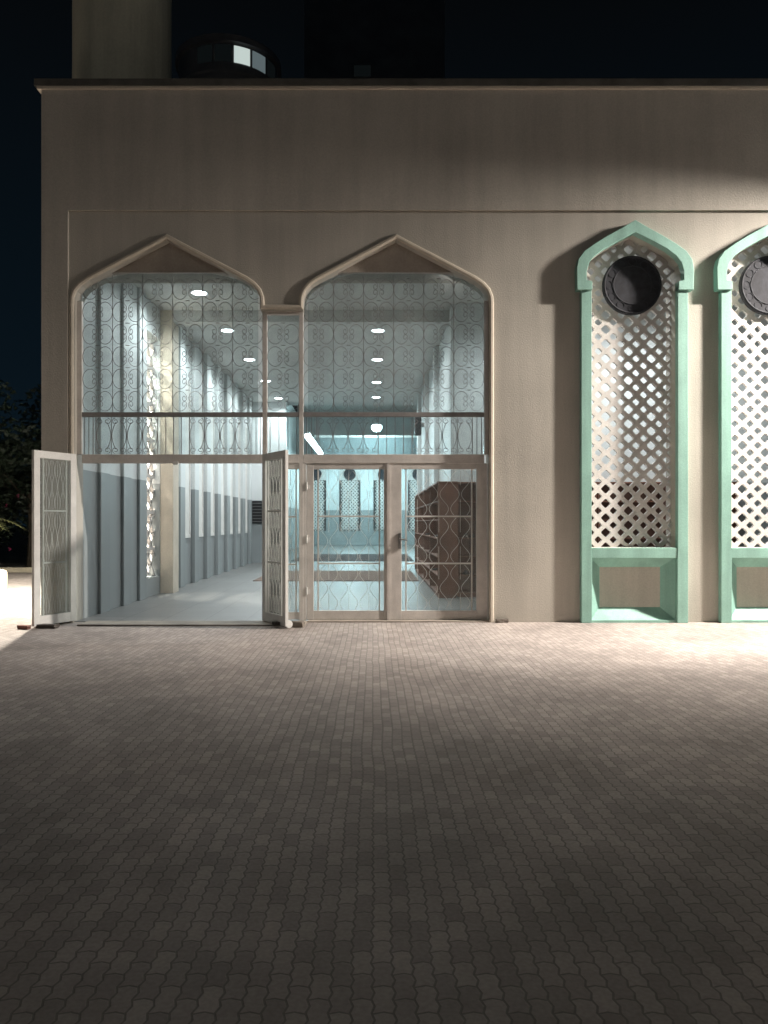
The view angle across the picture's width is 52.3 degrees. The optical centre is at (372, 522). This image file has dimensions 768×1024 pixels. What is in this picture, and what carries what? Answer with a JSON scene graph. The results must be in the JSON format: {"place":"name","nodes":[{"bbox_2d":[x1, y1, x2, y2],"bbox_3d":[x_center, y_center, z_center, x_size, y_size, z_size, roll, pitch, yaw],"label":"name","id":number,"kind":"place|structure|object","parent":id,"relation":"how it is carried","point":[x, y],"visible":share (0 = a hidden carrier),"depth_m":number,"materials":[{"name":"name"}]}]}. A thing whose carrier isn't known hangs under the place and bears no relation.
{"place":"outdoors","nodes":[
{"label":"outdoors","id":0,"kind":"place"},
{"bbox_2d":[175,33,280,77],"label":"round tower","id":1,"kind":"structure","parent":0,"point":[218,55],"depth_m":42.42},
{"bbox_2d":[197,44,211,63],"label":"window","id":2,"kind":"structure","parent":1,"relation":"in","point":[204,53],"depth_m":42.29,"materials":[{"name":"black glass"}]},
{"bbox_2d":[215,44,230,61],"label":"window","id":3,"kind":"structure","parent":1,"relation":"in","point":[222,51],"depth_m":42.18,"materials":[{"name":"black glass"}]},
{"bbox_2d":[234,45,249,65],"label":"window","id":4,"kind":"structure","parent":1,"relation":"in","point":[241,55],"depth_m":42.43,"materials":[{"name":"white glass"}]},
{"bbox_2d":[252,51,264,72],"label":"window","id":5,"kind":"structure","parent":1,"relation":"in","point":[258,61],"depth_m":43.00,"materials":[{"name":"grey glass"}]},
{"bbox_2d":[267,59,274,77],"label":"window","id":6,"kind":"structure","parent":1,"relation":"in","point":[270,67],"depth_m":43.78,"materials":[{"name":"black glass"}]},
{"bbox_2d":[74,545,475,621],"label":"hall floor","id":7,"kind":"structure","parent":0,"point":[233,595],"depth_m":14.55,"materials":[{"name":"tile"}]},
{"bbox_2d":[253,571,418,580],"bbox_3d":[-0.875,1.385,20.550,3.950,0.014,3.900,0,0,0],"label":"carpet","id":8,"kind":"object","parent":7,"relation":"on","point":[348,575],"visible":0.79,"depth_m":20.02,"materials":[{"name":"carpet"}]},
{"bbox_2d":[414,494,419,575],"bbox_3d":[1.380,0.320,21.305,0.380,2.160,1.970,0,0,0],"label":"shoe rack","id":9,"kind":"object","parent":7,"relation":"on","point":[417,533],"visible":0.27,"depth_m":22.25,"materials":[{"name":"brown wood"}]},
{"bbox_2d":[419,491,424,581],"bbox_3d":[1.380,0.320,19.335,0.380,2.160,1.970,0,0,0],"label":"shoe rack","id":10,"kind":"object","parent":7,"relation":"on","point":[421,534],"visible":0.29,"depth_m":20.28,"materials":[{"name":"brown wood"}]},
{"bbox_2d":[423,487,430,588],"bbox_3d":[1.380,0.320,17.365,0.380,2.160,1.970,0,0,0],"label":"shoe rack","id":11,"kind":"object","parent":7,"relation":"on","point":[427,526],"visible":0.3,"depth_m":18.31,"materials":[{"name":"brown wood"}]},
{"bbox_2d":[429,481,457,597],"bbox_3d":[1.380,0.320,15.395,0.380,2.160,1.970,0,0,0],"label":"shoe rack","id":12,"kind":"object","parent":7,"relation":"on","point":[439,527],"visible":0.95,"depth_m":14.42,"materials":[{"name":"brown wood"}]},
{"bbox_2d":[456,482,475,596],"bbox_3d":[2.220,0.320,14.790,1.320,2.160,0.400,0,0,0],"label":"shoe rack","id":13,"kind":"object","parent":7,"relation":"on","point":[466,542],"visible":0.16,"depth_m":14.97,"materials":[{"name":"brown wood"}]},
{"bbox_2d":[592,482,597,546],"bbox_3d":[3.540,0.320,14.790,1.320,2.160,0.400,0,0,0],"label":"shoe rack","id":14,"kind":"object","parent":7,"relation":"on","point":[596,512],"visible":0.03,"depth_m":14.61,"materials":[{"name":"brown wood"}]},
{"bbox_2d":[597,482,665,546],"bbox_3d":[4.860,0.320,14.790,1.320,2.160,0.400,0,0,0],"label":"shoe rack","id":15,"kind":"object","parent":7,"relation":"on","point":[605,503],"visible":0.16,"depth_m":14.97,"materials":[{"name":"brown wood"}]},
{"bbox_2d":[731,482,738,546],"bbox_3d":[6.180,0.320,14.790,1.320,2.160,0.400,0,0,0],"label":"shoe rack","id":16,"kind":"object","parent":7,"relation":"on","point":[734,511],"visible":0.05,"depth_m":14.70,"materials":[{"name":"brown wood"}]},
{"bbox_2d":[292,554,413,560],"bbox_3d":[-0.725,1.385,31.350,4.450,0.014,6.300,0,0,0],"label":"carpet","id":17,"kind":"object","parent":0,"point":[348,557],"visible":0.5,"depth_m":30.95,"materials":[{"name":"carpet"}]},
{"bbox_2d":[304,0,444,77],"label":"apartment block","id":18,"kind":"structure","parent":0,"point":[374,38],"depth_m":63.00,"materials":[{"name":"black"}]},
{"bbox_2d":[352,64,372,77],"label":"window","id":19,"kind":"structure","parent":18,"relation":"in","point":[358,70],"depth_m":62.93,"materials":[{"name":"black glass"}]},
{"bbox_2d":[0,527,767,1023],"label":"ground","id":20,"kind":"structure","parent":0,"point":[436,823],"depth_m":3.65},
{"bbox_2d":[0,569,7,589],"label":"stone bollard","id":21,"kind":"object","parent":20,"relation":"on","point":[3,579],"visible":1,"depth_m":16.24,"materials":[{"name":"white stone"}]},
{"bbox_2d":[0,518,25,530],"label":"palm plant","id":22,"kind":"object","parent":20,"relation":"on","point":[8,522],"visible":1,"depth_m":20.68,"materials":[{"name":"green plant"}]},
{"bbox_2d":[0,380,40,566],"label":"leafy tree","id":23,"kind":"object","parent":20,"relation":"on","point":[13,486],"visible":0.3,"depth_m":23.50,"materials":[{"name":"green plant"}]},
{"bbox_2d":[0,384,40,547],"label":"leafy tree","id":24,"kind":"object","parent":20,"relation":"on","point":[32,408],"visible":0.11,"depth_m":26.95,"materials":[{"name":"green plant"}]},
{"bbox_2d":[0,567,40,572],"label":"kerb","id":25,"kind":"structure","parent":20,"relation":"on","point":[18,569],"depth_m":21.90,"materials":[{"name":"beige stone"}]},
{"bbox_2d":[17,625,30,629],"bbox_3d":[-4.580,1.373,10.280,0.171,0.054,0.086,0,0,17],"label":"door stone","id":26,"kind":"object","parent":20,"relation":"on","point":[24,627],"visible":1,"depth_m":10.25,"materials":[{"name":"brown stone"}]},
{"bbox_2d":[36,624,59,628],"bbox_3d":[-4.318,1.373,10.380,0.302,0.053,0.129,0,0,7],"label":"door stone","id":27,"kind":"object","parent":20,"relation":"on","point":[51,626],"visible":1,"depth_m":10.33,"materials":[{"name":"grey stone"}]},
{"bbox_2d":[272,621,280,625],"bbox_3d":[-1.220,1.351,10.501,0.261,0.054,0.107,0,0,-21],"label":"door stone","id":28,"kind":"object","parent":20,"relation":"on","point":[275,623],"visible":0.53,"depth_m":10.43,"materials":[{"name":"stone"}]},
{"bbox_2d":[292,621,304,627],"bbox_3d":[-1.020,1.359,10.479,0.214,0.082,0.129,0,0,15],"label":"door stone","id":29,"kind":"object","parent":20,"relation":"on","point":[298,624],"visible":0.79,"depth_m":10.42,"materials":[{"name":"stone"}]},
{"bbox_2d":[32,78,767,627],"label":"mosque building","id":30,"kind":"structure","parent":20,"relation":"on","point":[556,288],"depth_m":11.00,"materials":[{"name":"beige paint"}]},
{"bbox_2d":[32,450,75,626],"bbox_3d":[-4.325,0.205,10.642,0.045,2.330,0.725,0,0,25],"label":"door leaf","id":31,"kind":"structure","parent":30,"relation":"in","point":[66,616],"depth_m":10.59,"materials":[{"name":"white paint"}]},
{"bbox_2d":[72,0,171,77],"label":"minaret","id":32,"kind":"object","parent":30,"relation":"on","point":[121,38],"visible":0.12,"depth_m":11.51,"materials":[{"name":"paint"}]},
{"bbox_2d":[190,290,207,295],"bbox_3d":[-3.170,-4.190,14.300,0.330,0.020,0.330,0,0,0],"label":"downlight","id":33,"kind":"object","parent":30,"relation":"attached to","point":[197,292],"visible":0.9,"depth_m":14.27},
{"bbox_2d":[220,329,234,332],"bbox_3d":[-3.170,-4.190,17.100,0.330,0.020,0.330,0,0,0],"label":"downlight","id":34,"kind":"object","parent":30,"relation":"attached to","point":[227,330],"visible":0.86,"depth_m":17.10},
{"bbox_2d":[252,501,261,522],"bbox_3d":[-3.865,-0.370,27.149,0.630,0.780,0.099,0,0,0],"label":"louvre vent","id":35,"kind":"object","parent":30,"relation":"attached to","point":[256,511],"visible":0.64,"depth_m":27.15,"materials":[{"name":"black plastic"}]},
{"bbox_2d":[262,450,292,627],"bbox_3d":[-1.297,0.217,10.657,0.123,2.354,0.776,0,0,-31],"label":"door leaf","id":36,"kind":"structure","parent":30,"relation":"in","point":[274,464],"depth_m":10.64,"materials":[{"name":"white paint"}]},
{"bbox_2d":[305,431,314,444],"bbox_3d":[-2.600,-4.973,32.450,0.260,3.254,2.300,0,0,0],"label":"tube lamp","id":37,"kind":"object","parent":30,"relation":"hanging from","point":[309,437],"visible":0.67,"depth_m":31.48,"materials":[{"name":"glass"}]},
{"bbox_2d":[310,439,318,450],"bbox_3d":[-2.600,-4.973,35.200,0.260,3.254,2.300,0,0,0],"label":"tube lamp","id":38,"kind":"object","parent":30,"relation":"hanging from","point":[314,446],"visible":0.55,"depth_m":34.82,"materials":[{"name":"glass"}]},
{"bbox_2d":[314,469,325,530],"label":"back window","id":39,"kind":"structure","parent":30,"relation":"in","point":[322,491],"depth_m":47.93,"materials":[{"name":"white plastic"}]},
{"bbox_2d":[306,463,389,619],"bbox_3d":[-0.351,0.267,11.129,1.191,2.225,0.071,0,0,0],"label":"door leaf","id":40,"kind":"structure","parent":30,"relation":"in","point":[311,614],"depth_m":11.12,"materials":[{"name":"beige paint"}]},
{"bbox_2d":[339,469,359,530],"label":"back window","id":41,"kind":"structure","parent":30,"relation":"in","point":[348,479],"depth_m":47.93,"materials":[{"name":"teal glass"}]},
{"bbox_2d":[371,405,381,431],"bbox_3d":[0.200,-5.530,38.500,0.520,2.140,0.520,0,0,0],"label":"hall lamp","id":42,"kind":"object","parent":30,"relation":"hanging from","point":[373,427],"visible":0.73,"depth_m":38.34,"materials":[{"name":"glass"}]},
{"bbox_2d":[371,329,385,332],"bbox_3d":[0.120,-4.190,17.100,0.330,0.020,0.330,0,0,0],"label":"downlight","id":43,"kind":"object","parent":30,"relation":"attached to","point":[381,331],"visible":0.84,"depth_m":17.11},
{"bbox_2d":[373,469,383,530],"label":"back window","id":44,"kind":"structure","parent":30,"relation":"in","point":[375,471],"depth_m":47.93,"materials":[{"name":"white plastic"}]},
{"bbox_2d":[408,469,416,530],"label":"back window","id":45,"kind":"structure","parent":30,"relation":"in","point":[412,479],"depth_m":47.93,"materials":[{"name":"white plastic"}]},
{"bbox_2d":[415,417,423,435],"bbox_3d":[1.440,-3.025,24.150,0.280,0.650,0.300,0,0,0],"label":"wall speaker","id":46,"kind":"object","parent":30,"relation":"attached to","point":[418,425],"depth_m":24.00,"materials":[{"name":"black plastic"}]},
{"bbox_2d":[390,463,486,619],"bbox_3d":[0.935,0.267,11.100,1.390,2.225,0.130,0,0,0],"label":"door leaf","id":47,"kind":"structure","parent":30,"relation":"in","point":[396,613],"depth_m":11.12,"materials":[{"name":"beige paint"}]},
{"bbox_2d":[575,220,693,622],"bbox_3d":[3.655,-1.404,11.087,1.630,5.608,0.425,0,0,0],"label":"lattice window","id":48,"kind":"structure","parent":30,"relation":"in","point":[618,585],"depth_m":11.12,"materials":[{"name":"green paint"}]},
{"bbox_2d":[713,225,767,622],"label":"lattice window","id":49,"kind":"structure","parent":30,"relation":"in","point":[742,572],"depth_m":11.12,"materials":[{"name":"green paint"}]},
{"bbox_2d":[495,619,508,622],"bbox_3d":[1.810,1.373,10.950,0.192,0.054,0.076,0,0,-6],"label":"door stone","id":50,"kind":"object","parent":20,"relation":"on","point":[502,621],"visible":1,"depth_m":10.91,"materials":[{"name":"beige stone"}]},
{"bbox_2d":[0,0,767,526],"label":"sky","id":51,"kind":"structure","parent":0,"point":[484,38],"materials":[{"name":"black"}]}
]}

